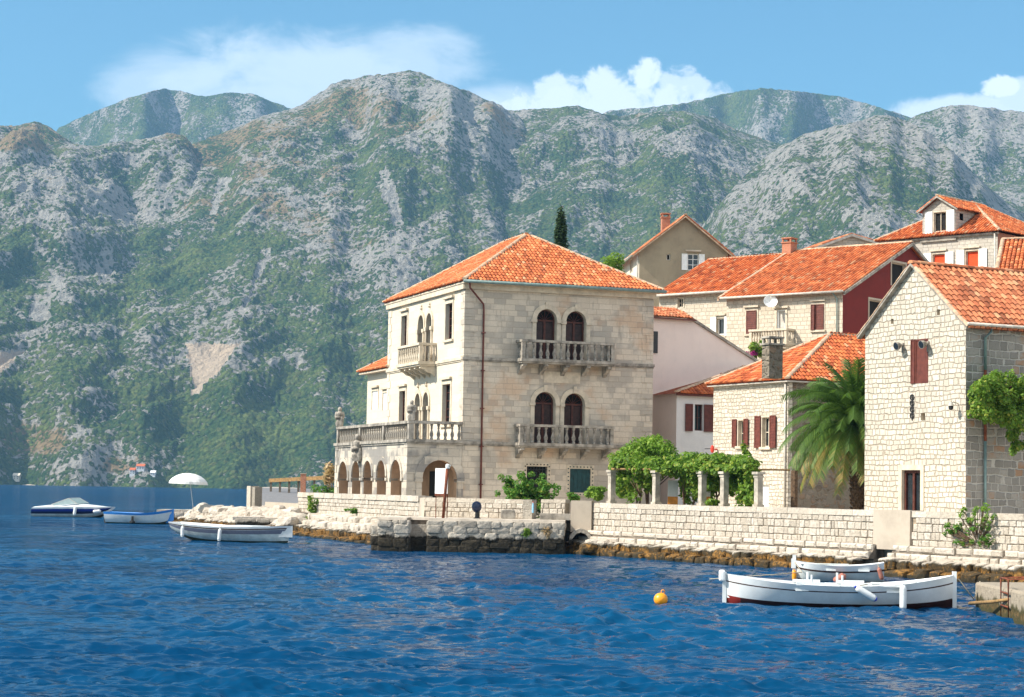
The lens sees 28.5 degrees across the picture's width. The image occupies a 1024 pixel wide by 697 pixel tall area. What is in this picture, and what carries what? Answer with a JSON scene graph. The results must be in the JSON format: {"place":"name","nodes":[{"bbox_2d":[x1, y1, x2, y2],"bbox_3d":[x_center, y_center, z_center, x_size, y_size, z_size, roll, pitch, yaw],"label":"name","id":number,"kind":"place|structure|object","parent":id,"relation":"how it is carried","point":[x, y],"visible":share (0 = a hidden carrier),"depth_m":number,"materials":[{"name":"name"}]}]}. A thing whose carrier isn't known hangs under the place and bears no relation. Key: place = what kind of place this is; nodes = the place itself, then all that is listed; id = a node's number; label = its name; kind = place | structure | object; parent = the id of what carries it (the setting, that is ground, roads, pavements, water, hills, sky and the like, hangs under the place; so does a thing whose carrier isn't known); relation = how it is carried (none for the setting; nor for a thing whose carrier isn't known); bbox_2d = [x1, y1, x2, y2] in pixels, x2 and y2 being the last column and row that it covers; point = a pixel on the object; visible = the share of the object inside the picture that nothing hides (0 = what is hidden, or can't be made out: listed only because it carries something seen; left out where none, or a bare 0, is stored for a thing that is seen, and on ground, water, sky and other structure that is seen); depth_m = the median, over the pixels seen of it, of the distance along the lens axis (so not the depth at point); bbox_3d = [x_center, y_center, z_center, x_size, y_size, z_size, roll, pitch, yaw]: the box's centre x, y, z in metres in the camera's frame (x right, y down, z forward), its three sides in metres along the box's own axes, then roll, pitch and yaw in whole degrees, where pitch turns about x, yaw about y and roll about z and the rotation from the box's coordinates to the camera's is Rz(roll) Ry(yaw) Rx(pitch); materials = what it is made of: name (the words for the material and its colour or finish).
{"place":"outdoors","nodes":[
{"label":"outdoors","id":0,"kind":"place"},
{"bbox_2d":[56,88,289,145],"bbox_3d":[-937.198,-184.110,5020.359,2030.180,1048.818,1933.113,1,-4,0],"label":"mountain","id":1,"kind":"structure","parent":0,"point":[192,118],"depth_m":5189.69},
{"bbox_2d":[246,488,323,505],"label":"road","id":2,"kind":"structure","parent":0,"point":[282,496],"depth_m":133.91,"materials":[{"name":"grey concrete"}]},
{"bbox_2d":[269,476,330,493],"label":"guard rail","id":3,"kind":"object","parent":2,"relation":"on","point":[297,479],"visible":0.55,"depth_m":137.46,"materials":[{"name":"brown wood"}]},
{"bbox_2d":[300,473,306,491],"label":"brick pillar","id":4,"kind":"structure","parent":2,"relation":"on","point":[303,482],"depth_m":131.70,"materials":[{"name":"brick"}]},
{"bbox_2d":[333,232,666,513],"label":"palace","id":5,"kind":"structure","parent":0,"point":[526,352],"depth_m":108.29,"materials":[{"name":"stone"}]},
{"bbox_2d":[335,407,344,426],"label":"statue","id":6,"kind":"object","parent":5,"relation":"on","point":[339,416],"visible":0.98,"depth_m":118.19,"materials":[{"name":"grey stone"}]},
{"bbox_2d":[351,434,361,460],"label":"statue","id":7,"kind":"object","parent":5,"relation":"attached to","point":[356,448],"visible":1,"depth_m":113.00,"materials":[{"name":"grey stone"}]},
{"bbox_2d":[396,384,406,430],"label":"window","id":8,"kind":"structure","parent":5,"relation":"in","point":[404,390],"depth_m":116.86,"materials":[{"name":"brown wood"}]},
{"bbox_2d":[398,308,408,345],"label":"window","id":9,"kind":"structure","parent":5,"relation":"in","point":[405,309],"depth_m":117.08,"materials":[{"name":"beige stone"}]},
{"bbox_2d":[407,400,416,419],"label":"statue","id":10,"kind":"object","parent":5,"relation":"on","point":[411,409],"visible":1,"depth_m":105.01,"materials":[{"name":"grey stone"}]},
{"bbox_2d":[414,383,421,438],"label":"arched window","id":11,"kind":"structure","parent":5,"relation":"in","point":[417,391],"depth_m":113.10,"materials":[{"name":"stone"}]},
{"bbox_2d":[415,305,424,352],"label":"arched window","id":12,"kind":"structure","parent":5,"relation":"in","point":[417,331],"depth_m":113.54,"materials":[{"name":"stone"}]},
{"bbox_2d":[420,381,429,438],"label":"arched window","id":13,"kind":"structure","parent":5,"relation":"in","point":[426,390],"depth_m":112.11,"materials":[{"name":"stone"}]},
{"bbox_2d":[424,302,432,360],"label":"arched window","id":14,"kind":"structure","parent":5,"relation":"in","point":[429,311],"depth_m":112.00,"materials":[{"name":"stone"}]},
{"bbox_2d":[439,376,451,427],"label":"window","id":15,"kind":"structure","parent":5,"relation":"in","point":[449,387],"depth_m":109.19,"materials":[{"name":"stone"}]},
{"bbox_2d":[442,295,454,342],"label":"window","id":16,"kind":"structure","parent":5,"relation":"in","point":[451,315],"depth_m":109.30,"materials":[{"name":"beige stone"}]},
{"bbox_2d":[525,464,549,491],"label":"window","id":17,"kind":"structure","parent":5,"relation":"in","point":[537,470],"depth_m":107.39,"materials":[{"name":"black metal"}]},
{"bbox_2d":[534,392,552,442],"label":"door","id":18,"kind":"structure","parent":5,"relation":"in","point":[543,414],"depth_m":107.94,"materials":[{"name":"brown wood"}]},
{"bbox_2d":[536,310,554,358],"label":"door","id":19,"kind":"structure","parent":5,"relation":"in","point":[545,325],"depth_m":108.26,"materials":[{"name":"brown wood"}]},
{"bbox_2d":[564,394,581,443],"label":"door","id":20,"kind":"structure","parent":5,"relation":"in","point":[573,403],"depth_m":108.52,"materials":[{"name":"brown wood"}]},
{"bbox_2d":[565,312,583,359],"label":"door","id":21,"kind":"structure","parent":5,"relation":"in","point":[575,322],"depth_m":108.84,"materials":[{"name":"brown wood"}]},
{"bbox_2d":[567,466,592,494],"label":"window","id":22,"kind":"structure","parent":5,"relation":"in","point":[579,478],"depth_m":108.10,"materials":[{"name":"green paint"}]},
{"bbox_2d":[501,509,515,518],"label":"stone block","id":23,"kind":"object","parent":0,"point":[508,514],"depth_m":89.80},
{"bbox_2d":[0,70,1023,488],"bbox_3d":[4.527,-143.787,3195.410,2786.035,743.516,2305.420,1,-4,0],"label":"mountain","id":24,"kind":"structure","parent":0,"point":[212,310],"depth_m":2791.60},
{"bbox_2d":[13,473,21,481],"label":"shore house","id":25,"kind":"structure","parent":24,"relation":"on","point":[16,477],"depth_m":2122.96,"materials":[{"name":"beige paint"}]},
{"bbox_2d":[136,464,145,471],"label":"shore house","id":26,"kind":"structure","parent":24,"relation":"on","point":[140,467],"depth_m":2120.43,"materials":[{"name":"white paint"}]},
{"bbox_2d":[0,485,1023,696],"bbox_3d":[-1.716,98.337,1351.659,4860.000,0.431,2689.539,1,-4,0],"label":"water","id":27,"kind":"structure","parent":0,"point":[94,607],"depth_m":40.11,"materials":[{"name":"liquid"}]},
{"bbox_2d":[31,498,114,516],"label":"speedboat","id":28,"kind":"object","parent":27,"relation":"on","point":[64,508],"visible":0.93,"depth_m":161.72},
{"bbox_2d":[103,509,173,523],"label":"skiff","id":29,"kind":"object","parent":27,"relation":"on","point":[163,517],"visible":0.96,"depth_m":138.33,"materials":[{"name":"blue paint"}]},
{"bbox_2d":[157,509,191,523],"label":"stone jetty","id":30,"kind":"object","parent":27,"relation":"in","point":[179,512],"visible":0.15,"depth_m":141.40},
{"bbox_2d":[169,522,292,542],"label":"motor boat","id":31,"kind":"object","parent":27,"relation":"on","point":[243,533],"visible":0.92,"depth_m":97.48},
{"bbox_2d":[233,516,277,525],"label":"rock","id":32,"kind":"object","parent":27,"relation":"in","point":[253,520],"visible":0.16,"depth_m":116.92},
{"bbox_2d":[654,589,667,603],"bbox_3d":[3.698,6.192,50.063,0.350,0.405,0.345,1,-4,0],"label":"buoy","id":33,"kind":"object","parent":27,"relation":"on","point":[661,598],"visible":0.8,"depth_m":49.94,"materials":[{"name":"orange plastic"}]},
{"bbox_2d":[791,555,883,582],"bbox_3d":[10.368,7.095,64.180,2.915,0.970,1.250,0,-4,9],"label":"dinghy","id":34,"kind":"object","parent":27,"relation":"on","point":[826,572],"visible":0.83,"depth_m":63.72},
{"bbox_2d":[719,570,956,608],"bbox_3d":[8.053,6.050,49.911,5.832,1.160,1.900,1,-4,5],"label":"rowing boat","id":35,"kind":"object","parent":27,"relation":"on","point":[940,592],"visible":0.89,"depth_m":49.34,"materials":[{"name":"white paint"}]},
{"bbox_2d":[854,584,876,601],"bbox_3d":[8.572,5.922,48.833,0.575,0.422,0.220,1,-4,0],"label":"fender","id":36,"kind":"object","parent":35,"relation":"hanging from","point":[864,592],"visible":1,"depth_m":48.75,"materials":[{"name":"plastic"}]},
{"bbox_2d":[900,583,906,608],"bbox_3d":[9.478,6.028,48.804,0.170,0.696,0.170,1,-4,0],"label":"fender","id":37,"kind":"object","parent":35,"relation":"hanging from","point":[903,596],"visible":0.88,"depth_m":48.74,"materials":[{"name":"plastic"}]},
{"bbox_2d":[975,582,1023,625],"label":"concrete landing","id":38,"kind":"object","parent":27,"relation":"in","point":[988,590],"visible":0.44,"depth_m":46.68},
{"bbox_2d":[968,598,1009,604],"bbox_3d":[11.117,5.825,46.469,0.090,0.408,3.716,1,-4,-4],"label":"wooden pole","id":39,"kind":"object","parent":38,"relation":"attached to","point":[987,601],"visible":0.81,"depth_m":46.81,"materials":[{"name":"brown wood"}]},
{"bbox_2d":[1000,576,1023,617],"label":"ladder","id":40,"kind":"object","parent":38,"relation":"attached to","point":[1007,579],"visible":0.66,"depth_m":45.56,"materials":[{"name":"metal"}]},
{"bbox_2d":[0,0,1023,130],"label":"sky","id":41,"kind":"structure","parent":0,"point":[62,62],"materials":[{"name":"blue"}]},
{"bbox_2d":[553,205,569,248],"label":"cypress tree","id":42,"kind":"object","parent":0,"point":[560,233],"visible":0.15,"depth_m":165.87,"materials":[{"name":"green plant"}]},
{"bbox_2d":[262,505,892,556],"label":"ground","id":43,"kind":"structure","parent":0,"point":[568,528],"depth_m":89.91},
{"bbox_2d":[173,503,307,525],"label":"rocks","id":44,"kind":"object","parent":43,"relation":"on","point":[206,513],"visible":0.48,"depth_m":123.85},
{"bbox_2d":[169,473,207,510],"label":"parasol","id":45,"kind":"object","parent":44,"relation":"on","point":[188,478],"visible":1,"depth_m":130.37,"materials":[{"name":"fabric"}]},
{"bbox_2d":[246,486,261,506],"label":"gate pillar","id":46,"kind":"structure","parent":44,"relation":"on","point":[254,495],"depth_m":127.91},
{"bbox_2d":[265,502,298,507],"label":"kerb wall","id":47,"kind":"structure","parent":43,"relation":"on","point":[272,504],"depth_m":125.03,"materials":[{"name":"stone"}]},
{"bbox_2d":[310,461,334,492],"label":"pampas grass","id":48,"kind":"object","parent":43,"relation":"on","point":[328,477],"depth_m":123.07,"materials":[{"name":"beige plant"}]},
{"bbox_2d":[293,492,431,544],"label":"quay wall","id":49,"kind":"structure","parent":43,"relation":"on","point":[331,519],"depth_m":105.45,"materials":[{"name":"stone"}]},
{"bbox_2d":[306,495,318,518],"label":"ivy","id":50,"kind":"object","parent":49,"relation":"attached to","point":[310,508],"visible":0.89,"depth_m":115.48,"materials":[{"name":"green plant"}]},
{"bbox_2d":[356,356,388,432],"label":"house","id":51,"kind":"structure","parent":43,"relation":"on","point":[375,372],"depth_m":122.85,"materials":[{"name":"paint"}]},
{"bbox_2d":[369,385,378,408],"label":"window","id":52,"kind":"structure","parent":51,"relation":"in","point":[375,386],"depth_m":122.85,"materials":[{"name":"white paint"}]},
{"bbox_2d":[418,498,424,516],"bbox_3d":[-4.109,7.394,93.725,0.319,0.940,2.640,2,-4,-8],"label":"stone post","id":53,"kind":"object","parent":43,"relation":"on","point":[421,508],"visible":0.43,"depth_m":93.57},
{"bbox_2d":[370,516,565,553],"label":"landing stage","id":54,"kind":"object","parent":43,"relation":"on","point":[437,534],"visible":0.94,"depth_m":87.75,"materials":[{"name":"stone"}]},
{"bbox_2d":[435,464,450,517],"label":"sign board","id":55,"kind":"object","parent":54,"relation":"on","point":[441,481],"visible":1,"depth_m":88.91,"materials":[{"name":"metal"}]},
{"bbox_2d":[472,501,481,518],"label":"mooring post","id":56,"kind":"object","parent":54,"relation":"on","point":[476,507],"visible":1,"depth_m":89.19,"materials":[{"name":"blue metal"}]},
{"bbox_2d":[424,497,569,518],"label":"parapet wall","id":57,"kind":"structure","parent":54,"relation":"on","point":[490,508],"depth_m":91.05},
{"bbox_2d":[540,513,570,519],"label":"stone step","id":58,"kind":"object","parent":54,"relation":"on","point":[550,516],"visible":0.93,"depth_m":88.95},
{"bbox_2d":[494,471,561,517],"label":"fig bush","id":59,"kind":"object","parent":43,"relation":"on","point":[524,489],"visible":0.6,"depth_m":93.36,"materials":[{"name":"green plant"}]},
{"bbox_2d":[566,492,580,501],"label":"plant","id":60,"kind":"object","parent":43,"relation":"on","point":[572,496],"visible":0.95,"depth_m":95.07,"materials":[{"name":"green plant"}]},
{"bbox_2d":[579,538,609,555],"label":"shore rocks","id":61,"kind":"object","parent":43,"relation":"on","point":[589,546],"visible":0.63,"depth_m":86.12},
{"bbox_2d":[583,486,607,501],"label":"bush","id":62,"kind":"object","parent":43,"relation":"on","point":[597,492],"visible":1,"depth_m":90.78,"materials":[{"name":"green plant"}]},
{"bbox_2d":[616,433,678,503],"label":"shrub","id":63,"kind":"object","parent":43,"relation":"on","point":[648,445],"visible":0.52,"depth_m":88.56,"materials":[{"name":"green plant"}]},
{"bbox_2d":[668,480,677,504],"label":"painted board","id":64,"kind":"object","parent":43,"relation":"on","point":[673,490],"visible":0.64,"depth_m":86.39,"materials":[{"name":"white paint"}]},
{"bbox_2d":[617,213,734,316],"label":"rendered house","id":65,"kind":"structure","parent":43,"relation":"on","point":[682,245],"depth_m":153.16,"materials":[{"name":"beige paint"}]},
{"bbox_2d":[685,250,700,269],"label":"window","id":66,"kind":"structure","parent":65,"relation":"in","point":[692,259],"depth_m":153.34,"materials":[{"name":"white paint"}]},
{"bbox_2d":[651,365,745,505],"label":"lean to","id":67,"kind":"object","parent":43,"relation":"on","point":[682,418],"visible":0.38,"depth_m":113.39,"materials":[{"name":"white paint"}]},
{"bbox_2d":[695,404,701,430],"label":"window","id":68,"kind":"structure","parent":67,"relation":"in","point":[698,408],"depth_m":113.62,"materials":[{"name":"grey wood"}]},
{"bbox_2d":[606,467,797,507],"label":"pergola","id":69,"kind":"object","parent":43,"relation":"on","point":[724,486],"visible":0.89,"depth_m":81.56,"materials":[{"name":"stone"}]},
{"bbox_2d":[607,441,762,506],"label":"grape vine","id":70,"kind":"object","parent":69,"relation":"on","point":[683,469],"visible":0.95,"depth_m":83.87,"materials":[{"name":"green plant"}]},
{"bbox_2d":[656,253,781,338],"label":"row house","id":71,"kind":"structure","parent":43,"relation":"on","point":[696,291],"depth_m":137.82,"materials":[{"name":"tile"}]},
{"bbox_2d":[676,296,683,307],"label":"window","id":72,"kind":"structure","parent":71,"relation":"in","point":[681,299],"depth_m":137.79,"materials":[{"name":"stone"}]},
{"bbox_2d":[714,313,725,334],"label":"window","id":73,"kind":"structure","parent":71,"relation":"in","point":[720,321],"depth_m":135.59,"materials":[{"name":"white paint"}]},
{"bbox_2d":[704,331,864,508],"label":"stone cottage","id":74,"kind":"structure","parent":43,"relation":"on","point":[749,408],"depth_m":99.70,"materials":[{"name":"stone"}]},
{"bbox_2d":[735,418,744,448],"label":"window","id":75,"kind":"structure","parent":74,"relation":"in","point":[736,447],"depth_m":101.73,"materials":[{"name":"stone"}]},
{"bbox_2d":[759,415,771,449],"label":"window","id":76,"kind":"structure","parent":74,"relation":"in","point":[766,447],"depth_m":99.86,"materials":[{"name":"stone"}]},
{"bbox_2d":[763,485,768,506],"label":"door","id":77,"kind":"structure","parent":74,"relation":"in","point":[765,487],"depth_m":99.56,"materials":[{"name":"white paint"}]},
{"bbox_2d":[565,503,1023,582],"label":"sea wall","id":78,"kind":"structure","parent":43,"relation":"on","point":[919,544],"depth_m":74.55,"materials":[{"name":"stone"}]},
{"bbox_2d":[565,528,590,546],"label":"culvert","id":79,"kind":"object","parent":78,"relation":"attached to","point":[571,536],"visible":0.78,"depth_m":87.97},
{"bbox_2d":[570,500,593,531],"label":"concrete pier","id":80,"kind":"structure","parent":78,"relation":"on","point":[581,514],"depth_m":88.75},
{"bbox_2d":[704,498,719,505],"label":"plant","id":81,"kind":"object","parent":78,"relation":"on","point":[712,502],"visible":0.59,"depth_m":81.58,"materials":[{"name":"green plant"}]},
{"bbox_2d":[942,503,997,547],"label":"caper bush","id":82,"kind":"object","parent":78,"relation":"on","point":[983,541],"visible":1,"depth_m":66.78,"materials":[{"name":"green plant"}]},
{"bbox_2d":[778,357,864,509],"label":"palm tree","id":83,"kind":"object","parent":43,"relation":"on","point":[844,407],"visible":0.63,"depth_m":83.78,"materials":[{"name":"green plant"}]},
{"bbox_2d":[717,237,928,359],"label":"long house","id":84,"kind":"structure","parent":43,"relation":"on","point":[816,292],"depth_m":129.33,"materials":[{"name":"stone"}]},
{"bbox_2d":[743,305,758,335],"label":"window","id":85,"kind":"structure","parent":84,"relation":"in","point":[749,306],"depth_m":129.82,"materials":[{"name":"beige stone"}]},
{"bbox_2d":[764,295,776,306],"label":"satellite dish","id":86,"kind":"object","parent":84,"relation":"attached to","point":[770,301],"visible":1,"depth_m":128.31,"materials":[{"name":"white paint"}]},
{"bbox_2d":[777,310,784,336],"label":"door","id":87,"kind":"structure","parent":84,"relation":"in","point":[780,313],"depth_m":128.53,"materials":[{"name":"white paint"}]},
{"bbox_2d":[810,299,825,331],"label":"window","id":88,"kind":"structure","parent":84,"relation":"in","point":[811,300],"depth_m":126.51,"materials":[{"name":"stone"}]},
{"bbox_2d":[868,297,881,318],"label":"window","id":89,"kind":"structure","parent":84,"relation":"in","point":[872,305],"depth_m":128.69,"materials":[{"name":"stone"}]},
{"bbox_2d":[890,260,906,284],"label":"window","id":90,"kind":"structure","parent":84,"relation":"in","point":[896,269],"depth_m":131.14,"materials":[{"name":"glass"}]},
{"bbox_2d":[806,233,878,247],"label":"grey gable house","id":91,"kind":"structure","parent":43,"relation":"on","point":[850,239],"depth_m":160.39,"materials":[{"name":"paint"}]},
{"bbox_2d":[873,194,1023,267],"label":"dormer house","id":92,"kind":"structure","parent":43,"relation":"on","point":[948,229],"depth_m":146.03,"materials":[{"name":"stone"}]},
{"bbox_2d":[929,249,946,262],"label":"window","id":93,"kind":"structure","parent":92,"relation":"in","point":[939,257],"depth_m":146.32,"materials":[{"name":"wood"}]},
{"bbox_2d":[933,210,946,231],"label":"window","id":94,"kind":"structure","parent":92,"relation":"in","point":[941,217],"depth_m":146.50,"materials":[{"name":"stone"}]},
{"bbox_2d":[963,246,980,265],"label":"window","id":95,"kind":"structure","parent":92,"relation":"in","point":[972,254],"depth_m":144.44,"materials":[{"name":"wood"}]},
{"bbox_2d":[995,237,1023,269],"bbox_3d":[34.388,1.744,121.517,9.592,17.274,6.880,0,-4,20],"label":"roof","id":96,"kind":"structure","parent":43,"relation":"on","point":[1010,255],"depth_m":121.73,"materials":[{"name":"tile"}]},
{"bbox_2d":[599,252,625,271],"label":"tree","id":97,"kind":"object","parent":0,"point":[614,260],"visible":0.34,"depth_m":145.59,"materials":[{"name":"green plant"}]},
{"bbox_2d":[653,306,758,393],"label":"pink house","id":98,"kind":"structure","parent":0,"point":[688,349],"depth_m":116.43,"materials":[{"name":"paint"}]},
{"bbox_2d":[603,88,909,144],"bbox_3d":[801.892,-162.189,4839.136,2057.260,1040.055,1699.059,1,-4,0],"label":"mountain","id":99,"kind":"structure","parent":0,"point":[780,116],"depth_m":5068.09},
{"bbox_2d":[701,115,1023,255],"bbox_3d":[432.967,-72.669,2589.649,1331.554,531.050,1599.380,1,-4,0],"label":"mountain","id":100,"kind":"structure","parent":0,"point":[874,176],"depth_m":2561.53,"materials":[{"name":"stone"}]},
{"bbox_2d":[856,260,1023,513],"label":"stone house","id":101,"kind":"structure","parent":0,"point":[935,454],"depth_m":78.00,"materials":[{"name":"stone"}]},
{"bbox_2d":[893,342,903,352],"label":"wall lamp","id":102,"kind":"object","parent":101,"relation":"attached to","point":[897,345],"visible":1,"depth_m":79.29,"materials":[{"name":"grey metal"}]},
{"bbox_2d":[898,465,923,510],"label":"door","id":103,"kind":"structure","parent":101,"relation":"in","point":[913,474],"depth_m":78.84,"materials":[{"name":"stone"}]},
{"bbox_2d":[910,394,913,419],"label":"wall anchor","id":104,"kind":"object","parent":101,"relation":"attached to","point":[911,407],"depth_m":78.78,"materials":[{"name":"black metal"}]},
{"bbox_2d":[918,340,929,351],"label":"wall lamp","id":105,"kind":"object","parent":101,"relation":"attached to","point":[922,344],"visible":1,"depth_m":77.98,"materials":[{"name":"grey metal"}]},
{"bbox_2d":[966,369,1023,455],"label":"creeper","id":106,"kind":"object","parent":101,"relation":"attached to","point":[994,395],"visible":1,"depth_m":74.86,"materials":[{"name":"green plant"}]},
{"bbox_2d":[907,105,1023,185],"bbox_3d":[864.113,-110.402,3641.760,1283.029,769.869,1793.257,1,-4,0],"label":"mountain","id":107,"kind":"structure","parent":0,"point":[984,144],"depth_m":3679.66,"materials":[{"name":"stone"}]},
{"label":"hillside","id":108,"kind":"structure","parent":0,"visible":0},
{"bbox_2d":[745,340,765,358],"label":"flowering bush","id":109,"kind":"object","parent":108,"relation":"on","point":[755,349],"visible":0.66,"depth_m":120.02,"materials":[{"name":"green plant"}]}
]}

